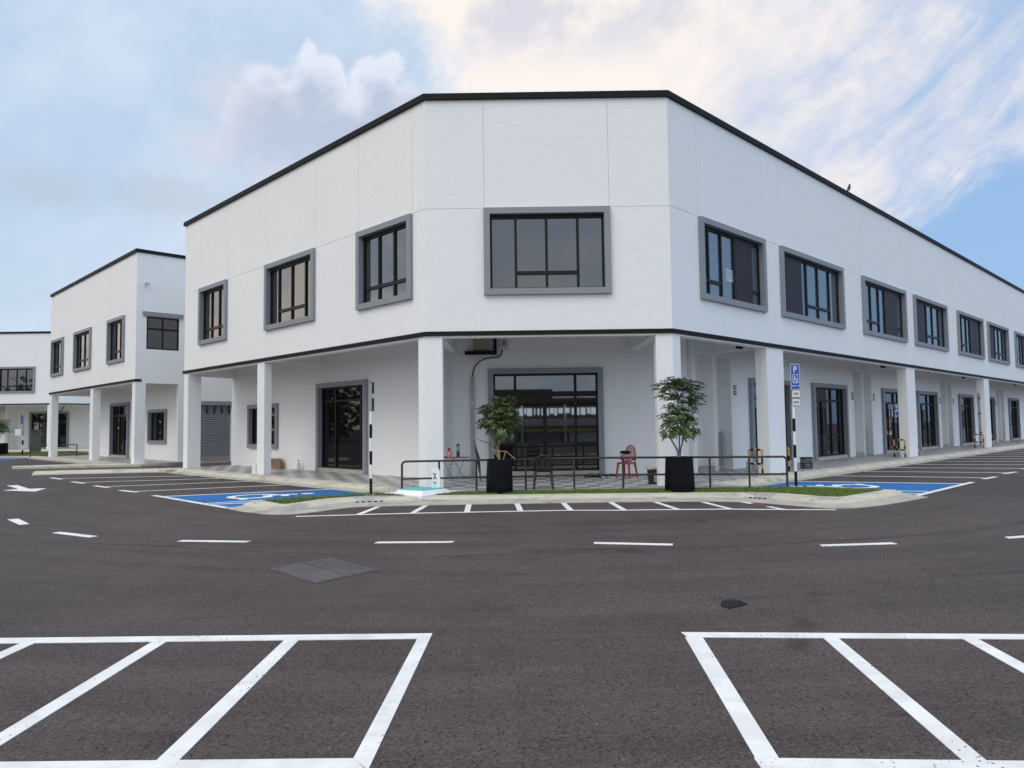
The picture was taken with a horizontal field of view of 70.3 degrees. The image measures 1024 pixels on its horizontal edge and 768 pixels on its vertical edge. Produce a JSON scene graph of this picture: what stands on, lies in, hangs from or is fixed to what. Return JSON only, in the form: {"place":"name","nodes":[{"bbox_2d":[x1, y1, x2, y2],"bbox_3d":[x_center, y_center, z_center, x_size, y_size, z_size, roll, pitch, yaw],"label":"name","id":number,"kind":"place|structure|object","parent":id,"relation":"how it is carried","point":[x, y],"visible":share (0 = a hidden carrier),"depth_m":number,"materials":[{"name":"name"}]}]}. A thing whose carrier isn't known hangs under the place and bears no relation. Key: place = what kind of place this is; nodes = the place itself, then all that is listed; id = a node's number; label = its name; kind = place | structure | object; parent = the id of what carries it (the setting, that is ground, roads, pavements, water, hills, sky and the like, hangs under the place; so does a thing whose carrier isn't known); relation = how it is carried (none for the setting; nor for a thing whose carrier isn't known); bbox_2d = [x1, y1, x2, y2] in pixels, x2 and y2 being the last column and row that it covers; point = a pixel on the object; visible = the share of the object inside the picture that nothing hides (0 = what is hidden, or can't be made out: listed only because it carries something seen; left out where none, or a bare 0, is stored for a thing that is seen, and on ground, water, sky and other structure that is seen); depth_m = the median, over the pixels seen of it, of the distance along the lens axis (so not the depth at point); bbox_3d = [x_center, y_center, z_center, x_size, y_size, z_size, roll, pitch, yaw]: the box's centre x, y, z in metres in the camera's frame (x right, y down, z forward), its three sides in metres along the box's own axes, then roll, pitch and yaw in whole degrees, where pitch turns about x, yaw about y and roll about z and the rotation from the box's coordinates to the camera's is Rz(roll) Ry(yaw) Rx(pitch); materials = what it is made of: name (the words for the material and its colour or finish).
{"place":"outdoors","nodes":[
{"label":"outdoors","id":0,"kind":"place"},
{"bbox_2d":[0,451,82,456],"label":"verge grass","id":1,"kind":"structure","parent":0,"point":[41,454],"depth_m":47.92,"materials":[{"name":"green plant"}]},
{"bbox_2d":[0,419,12,454],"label":"potted tree","id":2,"kind":"object","parent":1,"relation":"on","point":[3,446],"visible":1,"depth_m":48.55,"materials":[{"name":"green plant"}]},
{"bbox_2d":[15,415,23,454],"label":"parking sign post","id":3,"kind":"object","parent":1,"relation":"on","point":[17,432],"visible":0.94,"depth_m":47.42,"materials":[{"name":"white metal"}]},
{"bbox_2d":[29,430,41,452],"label":"utility cabinet","id":4,"kind":"object","parent":1,"relation":"on","point":[35,437],"visible":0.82,"depth_m":52.82,"materials":[{"name":"metal"}]},
{"bbox_2d":[8,448,88,452],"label":"pavement","id":5,"kind":"structure","parent":0,"point":[84,450],"depth_m":57.79,"materials":[{"name":"beige concrete"}]},
{"bbox_2d":[12,455,203,468],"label":"pavement","id":6,"kind":"structure","parent":0,"point":[78,463],"depth_m":32.30,"materials":[{"name":"beige concrete"}]},
{"bbox_2d":[29,444,77,456],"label":"railing","id":7,"kind":"object","parent":6,"relation":"on","point":[57,451],"visible":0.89,"depth_m":43.19,"materials":[{"name":"grey metal"}]},
{"bbox_2d":[144,461,182,463],"bbox_3d":[-16.223,3.608,33.457,1.550,0.035,1.750,2,-5,-45],"label":"step","id":8,"kind":"object","parent":6,"relation":"on","point":[156,462],"visible":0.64,"depth_m":33.08,"materials":[{"name":"concrete"}]},
{"bbox_2d":[200,461,230,463],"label":"pavement","id":9,"kind":"structure","parent":0,"point":[215,462],"depth_m":34.70,"materials":[{"name":"grey concrete"}]},
{"bbox_2d":[0,448,1023,767],"bbox_3d":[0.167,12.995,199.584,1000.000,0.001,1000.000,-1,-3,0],"label":"road","id":10,"kind":"structure","parent":0,"point":[558,640],"depth_m":5.95,"materials":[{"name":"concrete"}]},
{"bbox_2d":[0,456,44,457],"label":"kerb","id":11,"kind":"structure","parent":10,"relation":"on","point":[19,456],"depth_m":44.27,"materials":[{"name":"beige concrete"}]},
{"bbox_2d":[3,485,45,491],"bbox_3d":[-13.954,2.950,20.528,3.268,0.005,0.949,-3,-4,38],"label":"direction arrow","id":12,"kind":"object","parent":10,"relation":"on","point":[19,488],"visible":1,"depth_m":20.14,"materials":[{"name":"white paint"}]},
{"bbox_2d":[0,331,89,449],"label":"corner shophouse","id":13,"kind":"structure","parent":10,"relation":"on","point":[24,374],"depth_m":59.54,"materials":[{"name":"white paint"}]},
{"bbox_2d":[0,366,35,392],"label":"window","id":14,"kind":"structure","parent":13,"relation":"in","point":[12,379],"depth_m":59.44,"materials":[{"name":"grey glass"}]},
{"bbox_2d":[28,412,68,448],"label":"door","id":15,"kind":"structure","parent":13,"relation":"in","point":[37,420],"depth_m":63.41,"materials":[{"name":"grey paint"}]},
{"bbox_2d":[32,468,176,474],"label":"kerb","id":16,"kind":"structure","parent":10,"relation":"on","point":[103,471],"depth_m":27.34,"materials":[{"name":"beige concrete"}]},
{"bbox_2d":[48,248,231,463],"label":"lane shophouse","id":17,"kind":"structure","parent":10,"relation":"on","point":[117,340],"depth_m":35.22,"materials":[{"name":"white paint"}]},
{"bbox_2d":[50,337,63,376],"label":"window","id":18,"kind":"structure","parent":17,"relation":"in","point":[57,345],"depth_m":42.45,"materials":[{"name":"grey paint"}]},
{"bbox_2d":[72,327,91,371],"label":"window","id":19,"kind":"structure","parent":17,"relation":"in","point":[82,339],"depth_m":38.85,"materials":[{"name":"grey glass"}]},
{"bbox_2d":[56,455,165,463],"bbox_3d":[-21.500,3.980,38.598,2.200,0.025,14.800,2,-5,-45],"label":"walkway tile","id":20,"kind":"object","parent":17,"relation":"attached to","point":[110,459],"visible":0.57,"depth_m":37.90,"materials":[{"name":"grey tile"}]},
{"bbox_2d":[106,315,124,364],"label":"window","id":21,"kind":"structure","parent":17,"relation":"in","point":[115,327],"depth_m":34.84,"materials":[{"name":"grey glass"}]},
{"bbox_2d":[109,402,129,457],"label":"door","id":22,"kind":"structure","parent":17,"relation":"in","point":[119,413],"depth_m":40.67,"materials":[{"name":"grey paint"}]},
{"bbox_2d":[147,409,166,443],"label":"window","id":23,"kind":"structure","parent":17,"relation":"in","point":[157,418],"depth_m":36.55,"materials":[{"name":"grey paint"}]},
{"bbox_2d":[143,311,183,350],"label":"window","id":24,"kind":"structure","parent":17,"relation":"in","point":[162,333],"depth_m":33.47,"materials":[{"name":"grey glass"}]},
{"bbox_2d":[158,468,183,472],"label":"kerb","id":25,"kind":"structure","parent":10,"relation":"on","point":[166,470],"depth_m":27.26,"materials":[{"name":"beige concrete"}]},
{"bbox_2d":[53,476,326,507],"bbox_3d":[-9.543,2.930,21.183,3.906,0.004,14.582,2,-5,-45],"label":"parking line","id":26,"kind":"object","parent":10,"relation":"on","point":[209,504],"visible":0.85,"depth_m":18.87,"materials":[{"name":"white paint"}]},
{"bbox_2d":[0,633,431,767],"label":"parking lines","id":27,"kind":"object","parent":10,"relation":"on","point":[188,740],"visible":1,"depth_m":4.21,"materials":[{"name":"white paint"}]},
{"bbox_2d":[168,489,362,506],"bbox_3d":[-5.645,2.662,17.291,3.700,0.004,4.150,2,-5,-45],"label":"blue bay","id":28,"kind":"object","parent":10,"relation":"on","point":[214,499],"visible":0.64,"depth_m":17.28,"materials":[{"name":"paint"}]},
{"bbox_2d":[226,493,313,499],"bbox_3d":[-5.838,2.667,17.453,1.153,0.004,1.936,-4,-5,43],"label":"wheelchair marking","id":29,"kind":"object","parent":28,"relation":"on","point":[266,495],"visible":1,"depth_m":17.30,"materials":[{"name":"white paint"}]},
{"bbox_2d":[168,468,400,492],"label":"kerb","id":30,"kind":"structure","parent":10,"relation":"on","point":[332,485],"depth_m":21.10,"materials":[{"name":"beige concrete"}]},
{"bbox_2d":[268,557,378,583],"bbox_3d":[-2.128,2.093,8.216,0.860,0.011,1.226,2,-5,-44],"label":"road cover","id":31,"kind":"object","parent":10,"relation":"on","point":[322,570],"visible":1,"depth_m":8.14,"materials":[{"name":"metal"}]},
{"bbox_2d":[351,495,385,502],"bbox_3d":[-3.073,2.481,15.593,0.742,0.122,0.400,0,-3,-14],"label":"kerb gully","id":32,"kind":"object","parent":10,"relation":"on","point":[364,498],"visible":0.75,"depth_m":15.61,"materials":[{"name":"grey concrete"}]},
{"bbox_2d":[7,519,1023,545],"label":"dashed lane line","id":33,"kind":"object","parent":10,"relation":"on","point":[19,521],"visible":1,"depth_m":10.04,"materials":[{"name":"white paint"}]},
{"bbox_2d":[373,484,748,492],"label":"kerb","id":34,"kind":"structure","parent":10,"relation":"on","point":[470,490],"depth_m":16.99,"materials":[{"name":"grey concrete"}]},
{"bbox_2d":[401,456,788,490],"bbox_3d":[1.907,2.085,16.807,8.949,0.805,0.052,-1,-3,0],"label":"railing","id":35,"kind":"object","parent":34,"relation":"on","point":[749,474],"visible":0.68,"depth_m":16.80,"materials":[{"name":"black metal"}]},
{"bbox_2d":[296,502,835,516],"bbox_3d":[0.975,2.387,14.027,9.802,0.004,1.822,-1,-3,0],"label":"road marking","id":36,"kind":"object","parent":10,"relation":"on","point":[518,507],"visible":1,"depth_m":13.54,"materials":[{"name":"white paint"}]},
{"bbox_2d":[226,490,927,514],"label":"kerb","id":37,"kind":"structure","parent":10,"relation":"on","point":[876,498],"depth_m":15.02,"materials":[{"name":"beige concrete"}]},
{"bbox_2d":[182,90,1023,487],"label":"corner shophouse","id":38,"kind":"structure","parent":10,"relation":"on","point":[582,252],"depth_m":21.70,"materials":[{"name":"white paint"}]},
{"bbox_2d":[197,279,227,344],"bbox_3d":[-10.912,-2.585,26.664,0.255,2.140,2.430,2,-5,-45],"label":"window","id":39,"kind":"structure","parent":38,"relation":"in","point":[212,298],"depth_m":26.82,"materials":[{"name":"grey glass"}]},
{"bbox_2d":[247,403,278,448],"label":"window","id":40,"kind":"structure","parent":38,"relation":"in","point":[251,409],"depth_m":28.69,"materials":[{"name":"grey paint"}]},
{"bbox_2d":[263,248,315,330],"bbox_3d":[-6.874,-2.869,22.594,0.255,2.140,3.130,2,-5,-45],"label":"window","id":41,"kind":"structure","parent":38,"relation":"in","point":[289,282],"depth_m":22.63,"materials":[{"name":"grey glass"}]},
{"bbox_2d":[184,465,400,485],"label":"walkway","id":42,"kind":"structure","parent":38,"relation":"attached to","point":[359,478],"depth_m":22.86,"materials":[{"name":"grey concrete"}]},
{"bbox_2d":[252,464,256,473],"bbox_3d":[-8.506,2.814,24.047,0.060,0.300,0.270,2,-5,-45],"label":"notice board","id":43,"kind":"object","parent":42,"relation":"on","point":[254,468],"visible":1,"depth_m":24.00,"materials":[{"name":"white"}]},
{"bbox_2d":[271,458,280,468],"bbox_3d":[-8.779,2.927,26.777,0.500,0.393,0.444,0,-3,-12],"label":"cardboard box","id":44,"kind":"object","parent":42,"relation":"on","point":[275,463],"visible":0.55,"depth_m":26.59,"materials":[{"name":"brown cardboard"}]},
{"bbox_2d":[315,379,367,473],"bbox_3d":[-5.624,1.433,24.182,0.280,3.020,3.070,2,-5,-45],"label":"door","id":45,"kind":"structure","parent":38,"relation":"in","point":[341,415],"depth_m":24.29,"materials":[{"name":"grey paint"}]},
{"bbox_2d":[355,213,412,310],"bbox_3d":[-3.307,-3.120,18.999,0.255,2.140,2.450,2,-5,-45],"label":"window","id":46,"kind":"structure","parent":38,"relation":"in","point":[383,251],"depth_m":19.08,"materials":[{"name":"grey glass"}]},
{"bbox_2d":[470,376,474,475],"bbox_3d":[-1.170,1.252,21.670,0.130,2.960,0.104,-1,-3,0],"label":"conduit pipe","id":47,"kind":"object","parent":38,"relation":"attached to","point":[472,402],"visible":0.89,"depth_m":21.62,"materials":[{"name":"metal"}]},
{"bbox_2d":[473,338,488,349],"bbox_3d":[-0.933,-1.265,21.755,0.461,0.470,0.219,-1,-3,0],"label":"meter box","id":48,"kind":"object","parent":38,"relation":"attached to","point":[481,344],"visible":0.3,"depth_m":21.65,"materials":[{"name":"brown metal"}]},
{"bbox_2d":[474,338,486,347],"bbox_3d":[-0.934,-1.291,21.659,0.380,0.430,0.016,-1,-3,0],"label":"door","id":49,"kind":"structure","parent":48,"relation":"in","point":[478,343],"depth_m":21.65,"materials":[{"name":"brown"}]},
{"bbox_2d":[465,338,496,354],"bbox_3d":[-0.937,-1.194,21.780,0.951,0.630,0.163,-1,-3,0],"label":"cable trunking","id":50,"kind":"object","parent":38,"relation":"attached to","point":[494,352],"visible":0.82,"depth_m":21.69,"materials":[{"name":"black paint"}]},
{"bbox_2d":[472,349,502,375],"bbox_3d":[-0.744,-0.629,21.792,0.933,0.825,0.042,-1,-3,0],"label":"cable","id":51,"kind":"object","parent":38,"relation":"attached to","point":[486,358],"visible":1,"depth_m":21.79,"materials":[{"name":"black paint"}]},
{"bbox_2d":[500,339,507,348],"bbox_3d":[-0.229,-1.194,21.795,0.236,0.305,0.125,-1,-3,0],"label":"meter box","id":52,"kind":"object","parent":38,"relation":"attached to","point":[503,343],"visible":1,"depth_m":21.73,"materials":[{"name":"grey plastic"}]},
{"bbox_2d":[488,367,604,475],"bbox_3d":[1.016,1.120,21.739,3.436,3.195,0.295,-1,-3,0],"label":"door","id":53,"kind":"structure","parent":38,"relation":"in","point":[561,410],"depth_m":21.78,"materials":[{"name":"grey paint"}]},
{"bbox_2d":[483,206,611,294],"bbox_3d":[0.859,-3.244,17.771,3.091,2.140,0.268,-1,-3,0],"label":"window","id":54,"kind":"structure","parent":38,"relation":"in","point":[556,249],"depth_m":17.82,"materials":[{"name":"grey glass"}]},
{"bbox_2d":[403,476,708,489],"bbox_3d":[0.863,2.651,19.613,8.275,0.120,4.986,-1,-3,0],"label":"walkway tile","id":55,"kind":"object","parent":38,"relation":"attached to","point":[580,482],"visible":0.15,"depth_m":18.64,"materials":[{"name":"grey tile"}]},
{"bbox_2d":[444,457,469,483],"bbox_3d":[-1.511,2.245,18.944,0.464,0.685,0.711,-4,-4,42],"label":"folding table","id":56,"kind":"object","parent":55,"relation":"on","point":[457,466],"visible":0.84,"depth_m":18.91,"materials":[{"name":"red"}]},
{"bbox_2d":[456,444,459,456],"bbox_3d":[-1.408,1.729,18.963,0.088,0.345,0.088,-1,-3,0],"label":"flask","id":57,"kind":"object","parent":56,"relation":"on","point":[457,450],"visible":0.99,"depth_m":18.94,"materials":[{"name":"blue plastic"}]},
{"bbox_2d":[473,440,480,480],"bbox_3d":[-0.945,2.074,19.870,0.097,1.110,0.341,1,-4,-32],"label":"umbrella","id":58,"kind":"object","parent":55,"relation":"on","point":[477,457],"visible":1,"depth_m":19.79,"materials":[{"name":"grey fabric"}]},
{"bbox_2d":[533,455,553,489],"bbox_3d":[0.728,2.042,16.983,0.512,0.799,0.531,-1,-3,0],"label":"plastic chair","id":59,"kind":"object","parent":55,"relation":"on","point":[547,469],"visible":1,"depth_m":16.78,"materials":[{"name":"black plastic"}]},
{"bbox_2d":[615,445,637,478],"bbox_3d":[3.177,2.140,20.123,0.449,0.899,0.489,-3,-4,40],"label":"plastic chair","id":60,"kind":"object","parent":55,"relation":"on","point":[629,447],"visible":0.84,"depth_m":20.10,"materials":[{"name":"red plastic"}]},
{"bbox_2d":[620,454,632,461],"bbox_3d":[3.163,2.022,20.078,0.391,0.245,0.337,1,-4,-24],"label":"bag","id":61,"kind":"object","parent":60,"relation":"on","point":[625,455],"visible":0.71,"depth_m":19.97,"materials":[{"name":"pink fabric"}]},
{"bbox_2d":[647,469,656,484],"bbox_3d":[3.470,2.276,17.847,0.312,0.360,0.312,-1,-3,0],"label":"bucket","id":62,"kind":"object","parent":55,"relation":"on","point":[652,479],"visible":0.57,"depth_m":17.72,"materials":[{"name":"black plastic"}]},
{"bbox_2d":[645,465,656,469],"bbox_3d":[3.463,2.055,17.859,0.361,0.133,0.336,-1,-3,0],"label":"towel","id":63,"kind":"object","parent":62,"relation":"on","point":[651,467],"visible":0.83,"depth_m":17.74,"materials":[{"name":"white fabric"}]},
{"bbox_2d":[698,216,767,312],"bbox_3d":[6.041,-3.187,19.926,3.570,2.140,0.255,2,-5,-45],"label":"window","id":64,"kind":"structure","parent":38,"relation":"in","point":[722,247],"depth_m":19.98,"materials":[{"name":"grey glass"}]},
{"bbox_2d":[748,378,793,466],"bbox_3d":[8.940,1.330,25.219,3.010,2.970,0.280,2,-5,-45],"label":"door","id":65,"kind":"structure","parent":38,"relation":"in","point":[751,381],"depth_m":24.70,"materials":[{"name":"grey paint"}]},
{"bbox_2d":[779,245,845,329],"bbox_3d":[9.740,-3.026,23.585,4.780,2.140,0.255,2,-5,-45],"label":"window","id":66,"kind":"structure","parent":38,"relation":"in","point":[812,289],"depth_m":23.61,"materials":[{"name":"grey glass"}]},
{"bbox_2d":[811,383,849,460],"bbox_3d":[12.571,1.488,28.811,3.330,2.970,0.280,2,-5,-45],"label":"door","id":67,"kind":"structure","parent":38,"relation":"in","point":[829,402],"depth_m":28.97,"materials":[{"name":"grey paint"}]},
{"bbox_2d":[694,439,1023,482],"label":"walkway tile","id":68,"kind":"object","parent":38,"relation":"attached to","point":[840,462],"visible":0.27,"depth_m":27.20,"materials":[{"name":"grey tile"}]},
{"bbox_2d":[748,449,763,472],"bbox_3d":[6.963,2.214,20.784,0.060,0.730,0.460,2,-5,-45],"label":"guard hoop","id":69,"kind":"object","parent":68,"relation":"on","point":[761,463],"visible":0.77,"depth_m":20.67,"materials":[{"name":"black paint"}]},
{"bbox_2d":[786,447,789,470],"bbox_3d":[8.171,2.267,21.979,0.060,0.730,0.460,2,-5,-45],"label":"guard hoop","id":70,"kind":"object","parent":68,"relation":"on","point":[788,458],"visible":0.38,"depth_m":21.81,"materials":[{"name":"yellow paint"}]},
{"bbox_2d":[799,457,812,468],"bbox_3d":[9.338,2.499,23.065,0.320,0.360,0.240,0,-3,-18],"label":"crate","id":71,"kind":"object","parent":68,"relation":"on","point":[806,464],"visible":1,"depth_m":22.98,"materials":[{"name":"grey plastic"}]},
{"bbox_2d":[893,439,905,456],"bbox_3d":[15.668,2.594,29.394,0.060,0.730,0.460,2,-5,-45],"label":"guard hoop","id":72,"kind":"object","parent":68,"relation":"on","point":[904,449],"visible":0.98,"depth_m":29.36,"materials":[{"name":"black paint"}]},
{"bbox_2d":[974,434,984,447],"bbox_3d":[24.479,2.978,38.110,0.060,0.730,0.460,2,-5,-45],"label":"guard hoop","id":73,"kind":"object","parent":68,"relation":"on","point":[978,441],"visible":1,"depth_m":38.13,"materials":[{"name":"black paint"}]},
{"bbox_2d":[861,275,908,342],"bbox_3d":[14.430,-2.821,28.224,4.740,2.140,0.255,2,-5,-45],"label":"window","id":74,"kind":"structure","parent":38,"relation":"in","point":[884,306],"depth_m":28.33,"materials":[{"name":"grey glass"}]},
{"bbox_2d":[881,388,899,452],"bbox_3d":[17.815,1.717,33.998,3.030,2.970,0.280,2,-5,-45],"label":"door","id":75,"kind":"structure","parent":38,"relation":"in","point":[889,396],"depth_m":33.68,"materials":[{"name":"grey paint"}]},
{"bbox_2d":[916,391,939,449],"bbox_3d":[21.432,1.875,37.576,3.250,2.970,0.280,2,-5,-45],"label":"door","id":76,"kind":"structure","parent":38,"relation":"in","point":[926,401],"depth_m":37.79,"materials":[{"name":"grey paint"}]},
{"bbox_2d":[912,294,949,351],"bbox_3d":[18.577,-2.640,32.325,4.730,2.140,0.255,2,-5,-45],"label":"window","id":77,"kind":"structure","parent":38,"relation":"in","point":[930,317],"depth_m":32.51,"materials":[{"name":"grey glass"}]},
{"bbox_2d":[958,394,975,445],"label":"door","id":78,"kind":"structure","parent":38,"relation":"in","point":[966,409],"depth_m":42.99,"materials":[{"name":"grey paint"}]},
{"bbox_2d":[956,310,984,359],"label":"window","id":79,"kind":"structure","parent":38,"relation":"in","point":[970,328],"depth_m":37.12,"materials":[{"name":"grey glass"}]},
{"bbox_2d":[977,393,981,447],"bbox_3d":[24.732,1.916,38.421,0.130,2.880,0.120,2,-5,-45],"label":"downpipe","id":80,"kind":"object","parent":38,"relation":"attached to","point":[979,413],"visible":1,"depth_m":38.40,"materials":[{"name":"metal"}]},
{"bbox_2d":[990,396,996,441],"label":"door","id":81,"kind":"structure","parent":38,"relation":"in","point":[992,399],"depth_m":47.31,"materials":[{"name":"grey paint"}]},
{"bbox_2d":[986,321,1010,364],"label":"window","id":82,"kind":"structure","parent":38,"relation":"in","point":[998,344],"depth_m":41.35,"materials":[{"name":"grey glass"}]},
{"bbox_2d":[1008,398,1020,439],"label":"door","id":83,"kind":"structure","parent":38,"relation":"in","point":[1013,403],"depth_m":51.89,"materials":[{"name":"grey paint"}]},
{"bbox_2d":[1014,331,1023,367],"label":"window","id":84,"kind":"structure","parent":38,"relation":"in","point":[1018,337],"depth_m":45.12,"materials":[{"name":"grey glass"}]},
{"bbox_2d":[721,599,747,608],"bbox_3d":[1.917,1.925,6.403,0.252,0.036,0.195,2,-4,-35],"label":"manhole cover","id":85,"kind":"object","parent":10,"relation":"on","point":[730,603],"visible":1,"depth_m":6.35,"materials":[{"name":"black metal"}]},
{"bbox_2d":[746,492,775,498],"bbox_3d":[5.172,2.358,15.281,0.602,0.122,0.400,-4,-4,42],"label":"kerb gully","id":86,"kind":"object","parent":10,"relation":"on","point":[763,495],"visible":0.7,"depth_m":15.24,"materials":[{"name":"grey concrete"}]},
{"bbox_2d":[681,632,1023,767],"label":"parking lines","id":87,"kind":"object","parent":10,"relation":"on","point":[758,744],"visible":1,"depth_m":4.12,"materials":[{"name":"white paint"}]},
{"bbox_2d":[761,482,958,494],"bbox_3d":[8.116,2.501,17.578,5.450,0.004,3.620,2,-5,-45],"label":"blue bay","id":88,"kind":"object","parent":10,"relation":"on","point":[914,487],"visible":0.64,"depth_m":17.98,"materials":[{"name":"paint"}]},
{"bbox_2d":[815,484,879,487],"bbox_3d":[7.932,2.515,17.883,2.027,0.004,1.196,-1,-3,0],"label":"wheelchair marking","id":89,"kind":"object","parent":88,"relation":"on","point":[872,486],"visible":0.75,"depth_m":17.94,"materials":[{"name":"white paint"}]},
{"bbox_2d":[703,444,1023,486],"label":"kerb","id":90,"kind":"structure","parent":10,"relation":"on","point":[801,476],"depth_m":23.35,"materials":[{"name":"beige concrete"}]},
{"bbox_2d":[794,452,1023,495],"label":"parking line","id":91,"kind":"object","parent":10,"relation":"on","point":[920,494],"visible":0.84,"depth_m":20.80,"materials":[{"name":"white paint"}]},
{"bbox_2d":[0,0,1023,331],"label":"sky","id":92,"kind":"structure","parent":0,"point":[123,122],"materials":[{"name":"blue"}]},
{"bbox_2d":[262,485,881,503],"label":"grass","id":93,"kind":"structure","parent":0,"point":[829,491],"depth_m":16.01,"materials":[{"name":"green plant"}]},
{"bbox_2d":[365,382,374,495],"bbox_3d":[-3.164,1.241,16.383,0.220,2.570,0.390,-1,-3,0],"label":"parking sign post","id":94,"kind":"object","parent":93,"relation":"on","point":[370,432],"visible":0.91,"depth_m":16.28,"materials":[{"name":"white metal"}]},
{"bbox_2d":[384,486,464,498],"bbox_3d":[-1.998,2.456,16.627,1.359,0.202,1.544,-3,-4,39],"label":"utility cover","id":95,"kind":"object","parent":93,"relation":"on","point":[420,492],"visible":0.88,"depth_m":16.01,"materials":[{"name":"white paint"}]},
{"bbox_2d":[432,468,439,487],"bbox_3d":[-1.722,2.195,16.521,0.180,0.545,0.124,-1,-3,0],"label":"marker post","id":96,"kind":"object","parent":95,"relation":"on","point":[435,477],"visible":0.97,"depth_m":16.47,"materials":[{"name":"white paint"}]},
{"bbox_2d":[474,394,521,493],"bbox_3d":[-0.309,1.351,16.378,1.125,2.218,0.885,-1,-3,0],"label":"potted tree","id":97,"kind":"object","parent":93,"relation":"on","point":[499,478],"visible":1,"depth_m":16.23,"materials":[{"name":"green plant"}]},
{"bbox_2d":[491,448,514,459],"bbox_3d":[-0.199,1.576,16.329,0.544,0.293,0.061,0,-3,-8],"label":"stick bundle","id":98,"kind":"object","parent":97,"relation":"on","point":[499,451],"visible":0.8,"depth_m":16.31,"materials":[{"name":"beige wood"}]},
{"bbox_2d":[649,376,707,492],"bbox_3d":[3.724,1.112,16.258,1.314,2.578,1.031,-1,-3,0],"label":"potted tree","id":99,"kind":"object","parent":93,"relation":"on","point":[679,473],"visible":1,"depth_m":16.09,"materials":[{"name":"green plant"}]},
{"bbox_2d":[790,364,801,487],"bbox_3d":[6.570,0.981,16.867,0.274,2.895,0.220,-1,-3,0],"label":"parking sign post","id":100,"kind":"object","parent":93,"relation":"on","point":[795,379],"visible":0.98,"depth_m":16.86,"materials":[{"name":"white metal"}]},
{"bbox_2d":[746,458,755,471],"bbox_3d":[7.261,2.441,22.108,0.280,0.420,0.276,-1,-3,0],"label":"water jug","id":101,"kind":"object","parent":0,"point":[752,467],"visible":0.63,"depth_m":22.00,"materials":[{"name":"grey plastic"}]},
{"bbox_2d":[892,404,897,416],"bbox_3d":[18.169,1.258,34.465,0.900,0.570,0.006,2,-5,-45],"label":"notice","id":102,"kind":"object","parent":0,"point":[896,410],"visible":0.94,"depth_m":34.49,"materials":[{"name":"white"}]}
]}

